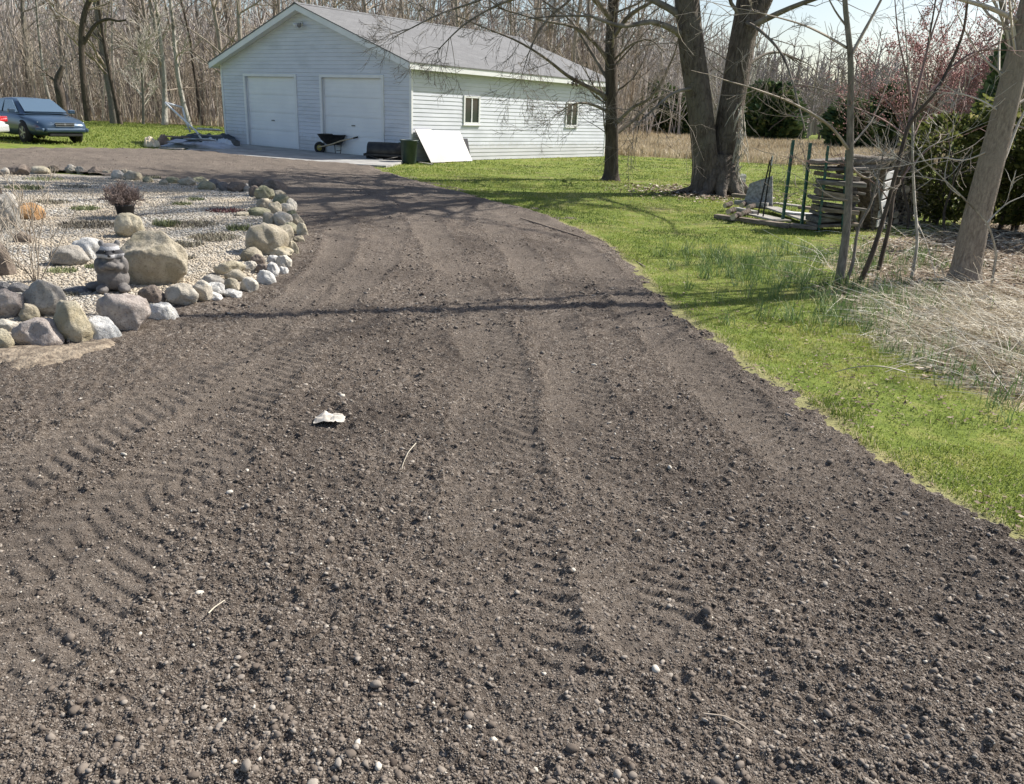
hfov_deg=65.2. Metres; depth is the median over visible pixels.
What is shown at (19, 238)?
rock
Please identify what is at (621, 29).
woodland tree
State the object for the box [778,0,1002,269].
sapling
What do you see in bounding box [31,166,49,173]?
rock
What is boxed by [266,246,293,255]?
rock
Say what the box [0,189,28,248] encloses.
bare shrub
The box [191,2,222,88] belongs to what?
woodland tree
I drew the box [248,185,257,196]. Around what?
rock
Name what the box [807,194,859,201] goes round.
timber
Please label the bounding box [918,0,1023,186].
bare tree
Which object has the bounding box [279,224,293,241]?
rock
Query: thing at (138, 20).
woodland tree
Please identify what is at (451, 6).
woodland tree
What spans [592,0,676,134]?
woodland tree
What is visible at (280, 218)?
rock
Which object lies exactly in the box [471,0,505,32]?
woodland tree
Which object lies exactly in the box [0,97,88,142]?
parked sedan
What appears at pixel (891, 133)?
bare shrub
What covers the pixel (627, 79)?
woodland tree
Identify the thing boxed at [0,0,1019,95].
sky
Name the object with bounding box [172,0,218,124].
woodland tree
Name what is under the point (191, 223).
plant
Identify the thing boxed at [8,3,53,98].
woodland tree
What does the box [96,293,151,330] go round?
rock
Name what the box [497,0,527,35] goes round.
woodland tree
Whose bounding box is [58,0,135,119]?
woodland tree
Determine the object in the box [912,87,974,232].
hedge stem
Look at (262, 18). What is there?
woodland tree
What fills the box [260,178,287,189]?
rock
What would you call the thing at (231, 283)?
rock
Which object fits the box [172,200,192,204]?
plant
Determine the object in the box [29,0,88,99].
woodland tree
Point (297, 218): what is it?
rock
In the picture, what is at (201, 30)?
woodland tree
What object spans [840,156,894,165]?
log
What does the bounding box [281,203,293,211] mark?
rock
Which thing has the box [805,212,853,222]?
timber
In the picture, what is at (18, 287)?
rock
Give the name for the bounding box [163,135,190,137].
board
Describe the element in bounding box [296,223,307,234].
rock
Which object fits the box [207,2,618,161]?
garage
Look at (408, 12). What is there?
woodland tree
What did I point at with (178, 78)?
woodland tree
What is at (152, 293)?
rock
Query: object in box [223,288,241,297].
rock
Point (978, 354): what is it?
dry stalk
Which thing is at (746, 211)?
log
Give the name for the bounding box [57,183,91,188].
plant
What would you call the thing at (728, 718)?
stick
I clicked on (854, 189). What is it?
board
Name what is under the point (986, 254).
leaf litter
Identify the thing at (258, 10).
woodland tree
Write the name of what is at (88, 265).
plant
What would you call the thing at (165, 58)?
woodland tree
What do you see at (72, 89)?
woodland tree
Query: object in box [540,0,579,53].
woodland tree
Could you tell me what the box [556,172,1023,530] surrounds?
lawn leaves
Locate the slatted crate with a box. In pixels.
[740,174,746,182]
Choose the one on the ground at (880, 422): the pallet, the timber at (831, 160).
the pallet
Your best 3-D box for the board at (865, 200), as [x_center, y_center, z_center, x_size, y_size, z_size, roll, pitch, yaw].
[5.888,-3.189,13.369,0.050,1.063,0.220,-40,39,-26]
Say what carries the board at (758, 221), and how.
on the ground at (880, 422)
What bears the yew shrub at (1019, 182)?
on the ground at (880, 422)
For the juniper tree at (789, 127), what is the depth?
73.62 m
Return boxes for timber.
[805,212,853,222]
[806,221,858,227]
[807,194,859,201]
[808,157,856,164]
[809,165,868,170]
[809,210,852,221]
[811,204,859,214]
[812,200,866,211]
[813,183,865,195]
[813,188,858,200]
[814,171,860,180]
[815,178,866,187]
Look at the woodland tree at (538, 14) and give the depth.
71.14 m
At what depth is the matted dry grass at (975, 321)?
6.66 m
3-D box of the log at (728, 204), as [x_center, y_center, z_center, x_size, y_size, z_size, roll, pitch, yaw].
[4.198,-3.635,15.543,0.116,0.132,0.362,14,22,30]
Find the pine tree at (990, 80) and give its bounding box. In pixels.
[940,27,1021,194]
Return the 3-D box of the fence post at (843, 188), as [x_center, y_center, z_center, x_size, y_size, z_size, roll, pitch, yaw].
[5.346,-3.240,12.877,0.181,1.251,0.040,2,19,0]
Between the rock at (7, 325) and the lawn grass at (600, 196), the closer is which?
the rock at (7, 325)
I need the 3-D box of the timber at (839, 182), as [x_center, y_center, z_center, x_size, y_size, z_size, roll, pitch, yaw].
[5.315,-3.387,12.957,0.735,0.070,0.557,9,20,15]
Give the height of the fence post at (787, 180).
1.354 m
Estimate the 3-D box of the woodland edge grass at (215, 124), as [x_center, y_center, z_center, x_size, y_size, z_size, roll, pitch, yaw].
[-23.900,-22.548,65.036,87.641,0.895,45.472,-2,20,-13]
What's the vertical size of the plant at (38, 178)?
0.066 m
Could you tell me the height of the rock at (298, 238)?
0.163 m
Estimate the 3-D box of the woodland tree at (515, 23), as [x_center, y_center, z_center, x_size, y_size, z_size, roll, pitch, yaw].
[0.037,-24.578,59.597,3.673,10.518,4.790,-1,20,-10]
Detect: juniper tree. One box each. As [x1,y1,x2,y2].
[624,79,684,133]
[673,97,689,134]
[741,78,809,139]
[817,96,886,147]
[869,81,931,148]
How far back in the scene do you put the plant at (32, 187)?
13.57 m
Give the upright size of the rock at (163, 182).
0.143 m
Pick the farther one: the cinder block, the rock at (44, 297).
the cinder block
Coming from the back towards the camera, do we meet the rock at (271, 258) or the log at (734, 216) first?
the log at (734, 216)
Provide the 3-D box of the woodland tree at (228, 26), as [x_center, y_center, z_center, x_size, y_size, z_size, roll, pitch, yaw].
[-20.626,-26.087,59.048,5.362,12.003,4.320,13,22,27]
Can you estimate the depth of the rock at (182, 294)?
6.49 m
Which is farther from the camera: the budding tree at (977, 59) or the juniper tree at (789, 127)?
the juniper tree at (789, 127)
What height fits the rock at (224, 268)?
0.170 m
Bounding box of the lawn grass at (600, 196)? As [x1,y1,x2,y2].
[375,155,1013,271]
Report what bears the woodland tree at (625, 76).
on the ground at (880, 422)
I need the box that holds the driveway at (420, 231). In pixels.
[0,147,1023,783]
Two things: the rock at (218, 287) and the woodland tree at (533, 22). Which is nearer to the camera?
the rock at (218, 287)
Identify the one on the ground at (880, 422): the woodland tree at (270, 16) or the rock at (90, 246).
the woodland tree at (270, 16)
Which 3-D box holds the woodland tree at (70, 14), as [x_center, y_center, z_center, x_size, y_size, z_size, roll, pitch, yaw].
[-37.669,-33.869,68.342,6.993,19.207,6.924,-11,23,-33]
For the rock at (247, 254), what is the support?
on the pebble bed
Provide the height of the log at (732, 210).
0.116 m
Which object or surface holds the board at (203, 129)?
on the ground at (880, 422)
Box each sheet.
[144,136,160,146]
[166,139,199,143]
[183,138,216,140]
[415,129,444,162]
[415,131,471,161]
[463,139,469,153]
[744,176,772,209]
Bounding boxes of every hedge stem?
[888,106,919,228]
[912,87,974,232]
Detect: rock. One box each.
[0,167,10,174]
[0,193,20,228]
[0,244,16,276]
[0,281,9,288]
[0,288,23,318]
[0,319,18,331]
[0,328,14,347]
[7,282,28,292]
[8,164,30,174]
[11,317,64,345]
[13,232,32,242]
[18,202,45,220]
[18,303,39,321]
[21,279,66,315]
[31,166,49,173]
[48,165,58,173]
[49,245,89,265]
[53,300,93,342]
[63,286,92,292]
[65,164,75,172]
[72,237,99,259]
[75,166,83,173]
[88,166,101,174]
[88,315,121,339]
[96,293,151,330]
[111,170,123,178]
[114,213,144,236]
[120,230,187,285]
[123,170,142,179]
[137,285,165,302]
[142,176,152,181]
[149,302,179,319]
[159,179,167,184]
[164,283,198,304]
[165,177,179,182]
[177,177,195,185]
[192,177,207,181]
[192,280,212,301]
[197,181,215,189]
[201,274,223,283]
[209,179,219,187]
[209,282,224,294]
[211,292,222,300]
[213,260,245,274]
[217,182,227,190]
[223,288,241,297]
[224,269,246,281]
[224,278,239,290]
[227,182,245,191]
[235,211,248,215]
[240,247,263,260]
[240,277,258,291]
[243,261,256,271]
[245,222,289,255]
[247,207,270,215]
[248,178,262,186]
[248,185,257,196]
[249,254,265,263]
[254,185,274,199]
[255,264,267,272]
[256,198,272,207]
[256,270,275,284]
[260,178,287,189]
[262,212,273,223]
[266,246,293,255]
[267,255,277,262]
[267,262,279,276]
[268,201,281,213]
[273,194,288,203]
[273,211,292,225]
[274,190,285,196]
[276,255,291,267]
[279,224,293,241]
[279,266,288,273]
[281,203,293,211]
[284,222,296,233]
[286,198,296,210]
[286,210,295,214]
[288,240,298,253]
[292,213,303,224]
[292,235,304,241]
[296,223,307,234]
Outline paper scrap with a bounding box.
[313,410,344,422]
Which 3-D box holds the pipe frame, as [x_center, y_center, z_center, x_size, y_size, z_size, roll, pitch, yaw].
[-11.761,-9.698,29.058,1.430,1.532,0.390,2,19,0]
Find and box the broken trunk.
[30,54,67,115]
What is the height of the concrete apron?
0.152 m
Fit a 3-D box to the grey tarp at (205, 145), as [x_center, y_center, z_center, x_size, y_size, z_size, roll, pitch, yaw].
[-10.821,-8.537,27.664,2.378,0.215,1.236,5,19,8]
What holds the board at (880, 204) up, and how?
on the ground at (880, 422)
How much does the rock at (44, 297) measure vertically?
0.358 m
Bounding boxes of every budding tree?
[823,0,1018,152]
[934,17,997,138]
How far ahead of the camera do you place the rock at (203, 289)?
6.72 m
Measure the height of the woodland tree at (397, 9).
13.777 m
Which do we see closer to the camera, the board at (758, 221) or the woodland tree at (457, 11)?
the board at (758, 221)
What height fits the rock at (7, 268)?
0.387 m
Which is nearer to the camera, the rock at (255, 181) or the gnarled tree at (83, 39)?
the rock at (255, 181)
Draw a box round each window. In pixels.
[463,95,480,125]
[564,102,578,127]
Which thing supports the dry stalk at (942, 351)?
on the matted dry grass at (975, 321)
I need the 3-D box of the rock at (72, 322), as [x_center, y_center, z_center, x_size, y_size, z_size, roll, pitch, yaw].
[-3.006,-0.461,5.479,0.301,0.344,0.224,12,21,25]
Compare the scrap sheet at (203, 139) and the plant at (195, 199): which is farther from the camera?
the scrap sheet at (203, 139)
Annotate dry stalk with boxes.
[835,365,905,372]
[886,340,1013,371]
[926,301,1010,394]
[945,273,1019,330]
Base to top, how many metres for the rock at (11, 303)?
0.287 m
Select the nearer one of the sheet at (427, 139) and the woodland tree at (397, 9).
the sheet at (427, 139)
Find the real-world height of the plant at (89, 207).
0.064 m
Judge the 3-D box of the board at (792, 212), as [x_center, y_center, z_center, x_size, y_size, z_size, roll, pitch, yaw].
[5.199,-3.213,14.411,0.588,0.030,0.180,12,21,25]
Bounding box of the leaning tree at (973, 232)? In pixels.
[855,0,1023,283]
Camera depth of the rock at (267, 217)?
10.75 m
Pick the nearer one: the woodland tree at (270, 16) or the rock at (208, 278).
the rock at (208, 278)
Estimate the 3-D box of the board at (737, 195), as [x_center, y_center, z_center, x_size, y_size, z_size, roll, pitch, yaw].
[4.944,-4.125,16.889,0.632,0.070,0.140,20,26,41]
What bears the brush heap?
on the ground at (880, 422)
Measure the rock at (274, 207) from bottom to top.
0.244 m
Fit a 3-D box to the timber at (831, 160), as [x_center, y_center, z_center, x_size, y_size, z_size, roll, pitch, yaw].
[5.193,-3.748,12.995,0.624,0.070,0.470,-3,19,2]
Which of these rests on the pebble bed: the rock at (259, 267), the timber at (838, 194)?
the rock at (259, 267)
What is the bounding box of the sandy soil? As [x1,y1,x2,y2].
[0,338,115,369]
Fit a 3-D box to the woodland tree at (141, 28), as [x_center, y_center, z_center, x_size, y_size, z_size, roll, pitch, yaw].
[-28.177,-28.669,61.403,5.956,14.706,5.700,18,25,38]
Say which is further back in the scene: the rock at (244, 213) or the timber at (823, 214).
the timber at (823, 214)
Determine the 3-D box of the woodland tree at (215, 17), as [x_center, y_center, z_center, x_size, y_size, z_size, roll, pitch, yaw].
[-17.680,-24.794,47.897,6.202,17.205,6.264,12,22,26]
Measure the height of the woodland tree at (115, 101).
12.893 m
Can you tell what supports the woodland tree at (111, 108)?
on the ground at (880, 422)
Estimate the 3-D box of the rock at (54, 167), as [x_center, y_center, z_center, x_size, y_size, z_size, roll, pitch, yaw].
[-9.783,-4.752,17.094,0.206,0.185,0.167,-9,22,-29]
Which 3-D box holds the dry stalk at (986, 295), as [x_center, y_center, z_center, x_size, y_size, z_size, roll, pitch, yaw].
[4.739,-1.023,8.197,0.028,0.109,2.842,7,20,13]
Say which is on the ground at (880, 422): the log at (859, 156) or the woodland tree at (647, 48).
the woodland tree at (647, 48)
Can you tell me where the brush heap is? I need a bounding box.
[854,123,942,227]
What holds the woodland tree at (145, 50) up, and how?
on the ground at (880, 422)
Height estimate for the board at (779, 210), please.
0.030 m
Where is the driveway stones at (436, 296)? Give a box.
[0,147,719,342]
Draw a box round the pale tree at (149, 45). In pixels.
[115,6,174,123]
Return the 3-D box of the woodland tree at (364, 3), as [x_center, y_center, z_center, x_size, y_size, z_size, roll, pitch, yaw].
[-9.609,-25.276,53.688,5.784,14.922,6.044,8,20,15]
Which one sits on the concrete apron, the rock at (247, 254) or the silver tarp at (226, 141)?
the silver tarp at (226, 141)
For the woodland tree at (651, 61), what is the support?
on the ground at (880, 422)
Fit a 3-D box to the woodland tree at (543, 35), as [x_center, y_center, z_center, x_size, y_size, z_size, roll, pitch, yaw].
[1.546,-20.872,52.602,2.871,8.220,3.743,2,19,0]
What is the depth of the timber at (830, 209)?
12.96 m
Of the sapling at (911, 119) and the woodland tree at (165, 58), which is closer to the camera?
the sapling at (911, 119)
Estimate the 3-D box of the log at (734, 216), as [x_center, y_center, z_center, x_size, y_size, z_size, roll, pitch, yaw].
[3.874,-3.046,13.840,0.108,0.122,0.363,14,22,30]
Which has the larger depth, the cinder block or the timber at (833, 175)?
the cinder block
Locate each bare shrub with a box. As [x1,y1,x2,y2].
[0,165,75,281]
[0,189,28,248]
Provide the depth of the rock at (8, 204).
9.59 m
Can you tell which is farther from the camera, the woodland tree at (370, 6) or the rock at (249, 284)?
the woodland tree at (370, 6)
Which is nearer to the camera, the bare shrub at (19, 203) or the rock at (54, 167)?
the bare shrub at (19, 203)
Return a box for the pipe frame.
[165,102,202,141]
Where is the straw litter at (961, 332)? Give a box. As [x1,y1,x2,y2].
[875,282,1023,383]
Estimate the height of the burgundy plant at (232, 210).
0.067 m
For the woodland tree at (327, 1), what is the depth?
46.30 m
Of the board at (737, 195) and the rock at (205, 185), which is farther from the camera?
the board at (737, 195)
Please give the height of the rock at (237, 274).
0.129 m
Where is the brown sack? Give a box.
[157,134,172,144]
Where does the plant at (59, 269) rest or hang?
on the pebble bed
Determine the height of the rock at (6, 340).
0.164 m
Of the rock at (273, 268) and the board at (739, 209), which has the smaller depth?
the rock at (273, 268)
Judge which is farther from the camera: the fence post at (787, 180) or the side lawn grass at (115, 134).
the side lawn grass at (115, 134)
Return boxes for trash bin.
[399,139,418,163]
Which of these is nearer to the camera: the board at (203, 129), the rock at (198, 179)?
the rock at (198, 179)
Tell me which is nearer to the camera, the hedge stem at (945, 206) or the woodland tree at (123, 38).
the hedge stem at (945, 206)
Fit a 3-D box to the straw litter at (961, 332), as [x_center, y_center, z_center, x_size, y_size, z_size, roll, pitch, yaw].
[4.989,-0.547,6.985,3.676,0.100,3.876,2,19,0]
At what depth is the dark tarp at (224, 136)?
30.95 m
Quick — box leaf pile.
[604,181,810,205]
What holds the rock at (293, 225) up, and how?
on the pebble bed
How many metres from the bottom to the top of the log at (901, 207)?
0.231 m
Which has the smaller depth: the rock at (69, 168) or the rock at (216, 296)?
the rock at (216, 296)
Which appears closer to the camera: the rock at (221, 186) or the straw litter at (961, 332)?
the straw litter at (961, 332)
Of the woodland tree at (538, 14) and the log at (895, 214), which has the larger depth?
the woodland tree at (538, 14)
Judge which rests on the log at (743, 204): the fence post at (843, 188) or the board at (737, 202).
the board at (737, 202)
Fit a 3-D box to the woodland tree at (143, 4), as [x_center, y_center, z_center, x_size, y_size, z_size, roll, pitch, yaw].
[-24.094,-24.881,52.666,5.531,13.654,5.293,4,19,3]
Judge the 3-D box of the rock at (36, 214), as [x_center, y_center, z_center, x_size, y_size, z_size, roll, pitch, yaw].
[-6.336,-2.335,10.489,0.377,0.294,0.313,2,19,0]
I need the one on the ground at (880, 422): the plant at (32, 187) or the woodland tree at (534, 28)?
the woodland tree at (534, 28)
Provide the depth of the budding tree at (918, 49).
23.73 m
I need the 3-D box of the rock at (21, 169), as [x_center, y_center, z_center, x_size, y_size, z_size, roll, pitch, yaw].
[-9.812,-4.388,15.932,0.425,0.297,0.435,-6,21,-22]
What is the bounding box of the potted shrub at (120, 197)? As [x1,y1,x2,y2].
[96,178,144,214]
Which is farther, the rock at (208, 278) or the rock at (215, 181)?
the rock at (215, 181)
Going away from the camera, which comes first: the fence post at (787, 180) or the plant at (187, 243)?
the plant at (187, 243)
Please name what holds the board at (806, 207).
on the ground at (880, 422)
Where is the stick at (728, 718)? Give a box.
[703,713,754,733]
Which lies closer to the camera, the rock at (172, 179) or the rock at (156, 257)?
the rock at (156, 257)
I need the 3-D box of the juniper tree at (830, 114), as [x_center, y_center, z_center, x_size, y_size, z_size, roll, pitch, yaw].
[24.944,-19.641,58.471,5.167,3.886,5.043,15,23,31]
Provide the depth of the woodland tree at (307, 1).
46.32 m
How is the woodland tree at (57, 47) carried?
on the ground at (880, 422)
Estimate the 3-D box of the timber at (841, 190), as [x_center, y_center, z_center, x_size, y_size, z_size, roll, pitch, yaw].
[5.380,-3.333,13.174,0.691,0.045,0.498,8,19,-8]
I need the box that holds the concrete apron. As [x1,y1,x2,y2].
[186,144,402,167]
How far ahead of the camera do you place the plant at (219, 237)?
9.53 m
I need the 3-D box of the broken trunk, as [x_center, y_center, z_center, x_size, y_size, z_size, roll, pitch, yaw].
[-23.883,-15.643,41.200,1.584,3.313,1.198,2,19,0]
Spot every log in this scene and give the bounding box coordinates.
[723,201,732,207]
[726,207,735,213]
[730,212,741,219]
[739,200,746,207]
[741,208,750,215]
[746,203,755,208]
[835,164,887,173]
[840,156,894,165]
[854,154,880,159]
[887,210,898,217]
[896,202,909,208]
[898,184,909,192]
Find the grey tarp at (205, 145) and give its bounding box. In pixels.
[160,142,236,148]
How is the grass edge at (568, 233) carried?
on the driveway at (420, 231)
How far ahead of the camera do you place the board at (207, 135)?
28.07 m
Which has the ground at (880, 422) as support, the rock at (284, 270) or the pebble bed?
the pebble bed
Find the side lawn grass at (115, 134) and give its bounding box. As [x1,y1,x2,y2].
[0,119,224,149]
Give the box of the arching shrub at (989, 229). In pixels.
[862,57,1023,283]
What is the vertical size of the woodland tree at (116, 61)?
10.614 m
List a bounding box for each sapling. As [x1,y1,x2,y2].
[655,0,943,282]
[770,0,1023,282]
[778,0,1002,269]
[845,115,902,283]
[899,0,1016,280]
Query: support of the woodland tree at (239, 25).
on the ground at (880, 422)
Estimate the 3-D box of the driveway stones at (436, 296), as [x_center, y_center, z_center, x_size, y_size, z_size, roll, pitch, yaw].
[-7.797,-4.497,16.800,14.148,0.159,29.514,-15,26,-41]
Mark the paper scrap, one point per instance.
(328, 417)
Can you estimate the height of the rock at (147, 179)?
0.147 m
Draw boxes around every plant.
[3,183,45,189]
[22,176,63,180]
[35,198,69,203]
[42,266,82,273]
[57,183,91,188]
[57,218,113,229]
[64,290,81,295]
[69,204,99,210]
[84,263,93,268]
[151,218,181,226]
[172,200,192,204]
[172,218,221,228]
[173,239,204,247]
[187,196,204,200]
[187,231,240,241]
[205,207,248,212]
[225,222,253,230]
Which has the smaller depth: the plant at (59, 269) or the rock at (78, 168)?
the plant at (59, 269)
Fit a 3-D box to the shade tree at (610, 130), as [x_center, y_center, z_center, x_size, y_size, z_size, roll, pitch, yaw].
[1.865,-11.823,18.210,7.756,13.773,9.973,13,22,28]
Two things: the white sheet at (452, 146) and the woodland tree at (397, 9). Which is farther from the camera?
the woodland tree at (397, 9)
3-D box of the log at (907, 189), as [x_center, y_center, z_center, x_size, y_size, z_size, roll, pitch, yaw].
[7.074,-3.675,14.506,0.167,0.198,0.596,7,20,11]
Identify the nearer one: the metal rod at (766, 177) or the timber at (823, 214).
the timber at (823, 214)
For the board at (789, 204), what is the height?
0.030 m
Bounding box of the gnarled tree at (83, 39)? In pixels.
[78,0,125,120]
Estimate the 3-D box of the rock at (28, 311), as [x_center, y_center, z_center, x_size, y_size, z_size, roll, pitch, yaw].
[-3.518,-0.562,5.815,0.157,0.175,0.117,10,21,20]
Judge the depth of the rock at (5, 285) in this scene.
6.68 m
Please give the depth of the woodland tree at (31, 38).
62.36 m
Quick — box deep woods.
[0,0,788,134]
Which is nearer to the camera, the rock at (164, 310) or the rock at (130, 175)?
the rock at (164, 310)
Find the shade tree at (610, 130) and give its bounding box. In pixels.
[352,0,745,180]
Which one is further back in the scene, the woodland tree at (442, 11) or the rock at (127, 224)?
the woodland tree at (442, 11)
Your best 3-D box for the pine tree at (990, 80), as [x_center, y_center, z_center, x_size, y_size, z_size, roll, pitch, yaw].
[11.431,-6.496,18.785,2.143,4.152,2.199,2,19,0]
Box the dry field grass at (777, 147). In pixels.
[604,131,945,169]
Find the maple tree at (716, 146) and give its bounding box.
[469,0,914,201]
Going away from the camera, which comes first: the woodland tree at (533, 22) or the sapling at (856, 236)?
the sapling at (856, 236)
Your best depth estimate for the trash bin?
24.50 m
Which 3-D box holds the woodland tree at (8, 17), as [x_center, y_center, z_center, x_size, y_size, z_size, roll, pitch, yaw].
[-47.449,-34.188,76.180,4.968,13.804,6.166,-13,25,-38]
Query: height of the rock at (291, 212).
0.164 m
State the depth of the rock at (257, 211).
11.55 m
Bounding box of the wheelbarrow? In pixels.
[314,133,357,153]
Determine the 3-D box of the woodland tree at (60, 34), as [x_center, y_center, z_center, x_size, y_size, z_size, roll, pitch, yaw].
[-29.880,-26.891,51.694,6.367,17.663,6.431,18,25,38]
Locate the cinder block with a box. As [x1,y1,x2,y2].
[230,140,239,145]
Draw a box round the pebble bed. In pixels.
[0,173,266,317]
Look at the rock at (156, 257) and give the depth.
7.09 m
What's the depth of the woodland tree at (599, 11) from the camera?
63.39 m
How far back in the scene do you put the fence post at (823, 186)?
12.83 m
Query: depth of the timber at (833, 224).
13.10 m
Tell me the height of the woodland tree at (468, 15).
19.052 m
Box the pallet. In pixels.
[871,168,893,229]
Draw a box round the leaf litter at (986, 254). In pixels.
[781,218,1023,393]
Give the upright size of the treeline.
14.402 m
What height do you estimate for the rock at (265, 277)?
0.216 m
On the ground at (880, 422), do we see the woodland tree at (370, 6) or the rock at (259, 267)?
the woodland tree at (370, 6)
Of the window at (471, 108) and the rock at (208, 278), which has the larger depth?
the window at (471, 108)
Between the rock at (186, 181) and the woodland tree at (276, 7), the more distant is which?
the woodland tree at (276, 7)
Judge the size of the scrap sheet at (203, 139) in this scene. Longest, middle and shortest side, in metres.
1.165 x 0.350 x 0.027 m
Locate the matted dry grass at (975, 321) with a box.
[818,255,1023,411]
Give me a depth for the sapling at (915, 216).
8.85 m
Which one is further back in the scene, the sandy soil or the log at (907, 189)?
the log at (907, 189)
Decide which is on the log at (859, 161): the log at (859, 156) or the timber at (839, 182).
the log at (859, 156)
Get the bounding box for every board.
[158,147,184,148]
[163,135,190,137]
[184,128,222,130]
[194,134,221,135]
[713,214,790,227]
[731,193,745,197]
[734,200,768,206]
[735,207,757,213]
[747,213,790,221]
[763,206,808,221]
[773,202,801,206]
[785,211,812,214]
[789,223,816,229]
[798,206,814,210]
[851,187,856,227]
[856,171,871,229]
[859,174,872,227]
[875,171,884,228]
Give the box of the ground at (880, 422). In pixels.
[0,112,1023,539]
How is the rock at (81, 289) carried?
on the pebble bed
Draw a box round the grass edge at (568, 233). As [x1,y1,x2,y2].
[520,217,644,266]
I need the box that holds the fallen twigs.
[747,212,1023,369]
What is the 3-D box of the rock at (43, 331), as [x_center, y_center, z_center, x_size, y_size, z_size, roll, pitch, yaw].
[-3.182,-0.380,5.417,0.385,0.256,0.272,6,20,11]
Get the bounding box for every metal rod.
[757,160,770,214]
[762,156,772,216]
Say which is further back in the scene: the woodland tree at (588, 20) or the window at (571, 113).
the woodland tree at (588, 20)
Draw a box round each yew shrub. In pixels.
[895,111,1020,224]
[930,93,1023,231]
[1007,112,1023,207]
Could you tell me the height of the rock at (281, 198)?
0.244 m
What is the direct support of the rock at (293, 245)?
on the pebble bed
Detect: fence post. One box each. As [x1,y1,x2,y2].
[781,140,794,218]
[800,143,811,223]
[817,146,829,229]
[841,150,845,229]
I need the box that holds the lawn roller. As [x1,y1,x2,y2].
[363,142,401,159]
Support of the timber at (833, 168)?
on the timber at (833, 175)
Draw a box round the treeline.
[600,16,998,141]
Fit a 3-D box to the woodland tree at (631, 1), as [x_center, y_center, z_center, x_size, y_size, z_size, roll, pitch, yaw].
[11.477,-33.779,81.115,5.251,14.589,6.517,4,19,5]
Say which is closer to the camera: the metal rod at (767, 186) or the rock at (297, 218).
the rock at (297, 218)
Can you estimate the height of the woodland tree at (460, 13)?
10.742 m
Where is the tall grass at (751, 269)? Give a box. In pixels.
[649,233,1023,425]
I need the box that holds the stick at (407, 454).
[402,443,415,467]
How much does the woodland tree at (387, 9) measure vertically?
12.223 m
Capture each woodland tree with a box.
[0,0,51,97]
[0,1,33,64]
[1,0,55,96]
[1,1,39,89]
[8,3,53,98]
[16,0,110,109]
[17,0,57,61]
[17,0,97,116]
[23,0,118,123]
[26,0,54,80]
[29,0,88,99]
[41,0,88,77]
[43,0,88,56]
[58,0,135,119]
[66,0,122,123]
[81,0,130,115]
[96,0,176,120]
[96,0,181,124]
[103,0,200,121]
[107,0,207,123]
[113,0,149,114]
[116,0,175,108]
[120,1,172,118]
[139,2,182,120]
[148,0,215,121]
[164,0,249,74]
[166,0,201,125]
[166,0,204,118]
[168,0,246,122]
[168,0,288,52]
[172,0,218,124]
[175,0,224,109]
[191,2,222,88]
[195,0,248,47]
[218,0,267,73]
[221,0,332,39]
[243,0,360,30]
[244,0,279,28]
[245,0,271,24]
[322,0,343,5]
[340,0,404,11]
[352,0,380,13]
[354,0,389,12]
[373,0,407,18]
[379,0,419,20]
[380,0,413,18]
[385,0,430,21]
[386,2,422,20]
[394,0,433,20]
[411,0,437,23]
[423,1,493,30]
[424,0,503,26]
[425,0,458,25]
[439,0,471,26]
[446,0,481,26]
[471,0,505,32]
[479,1,507,31]
[492,1,528,41]
[493,2,531,36]
[493,2,556,51]
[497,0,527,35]
[509,0,560,42]
[512,0,559,53]
[516,0,562,47]
[519,0,581,59]
[521,13,556,49]
[531,0,565,49]
[539,3,569,52]
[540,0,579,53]
[540,0,604,72]
[543,0,606,68]
[554,11,592,62]
[568,1,607,72]
[569,1,600,60]
[586,1,660,110]
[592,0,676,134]
[617,15,648,126]
[618,0,644,80]
[618,0,670,112]
[618,38,644,110]
[619,0,662,81]
[633,50,659,133]
[636,16,667,82]
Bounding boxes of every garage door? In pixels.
[248,77,296,148]
[324,78,381,154]
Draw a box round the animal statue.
[86,240,130,293]
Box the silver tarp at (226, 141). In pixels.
[203,137,232,144]
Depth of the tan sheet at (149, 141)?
26.98 m
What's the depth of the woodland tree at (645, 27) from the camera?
78.92 m
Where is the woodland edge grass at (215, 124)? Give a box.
[69,111,670,136]
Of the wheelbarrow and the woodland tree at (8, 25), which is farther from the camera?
the woodland tree at (8, 25)
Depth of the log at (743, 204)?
15.73 m
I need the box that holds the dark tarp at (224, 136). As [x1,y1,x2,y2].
[172,133,235,141]
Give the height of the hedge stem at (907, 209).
2.321 m

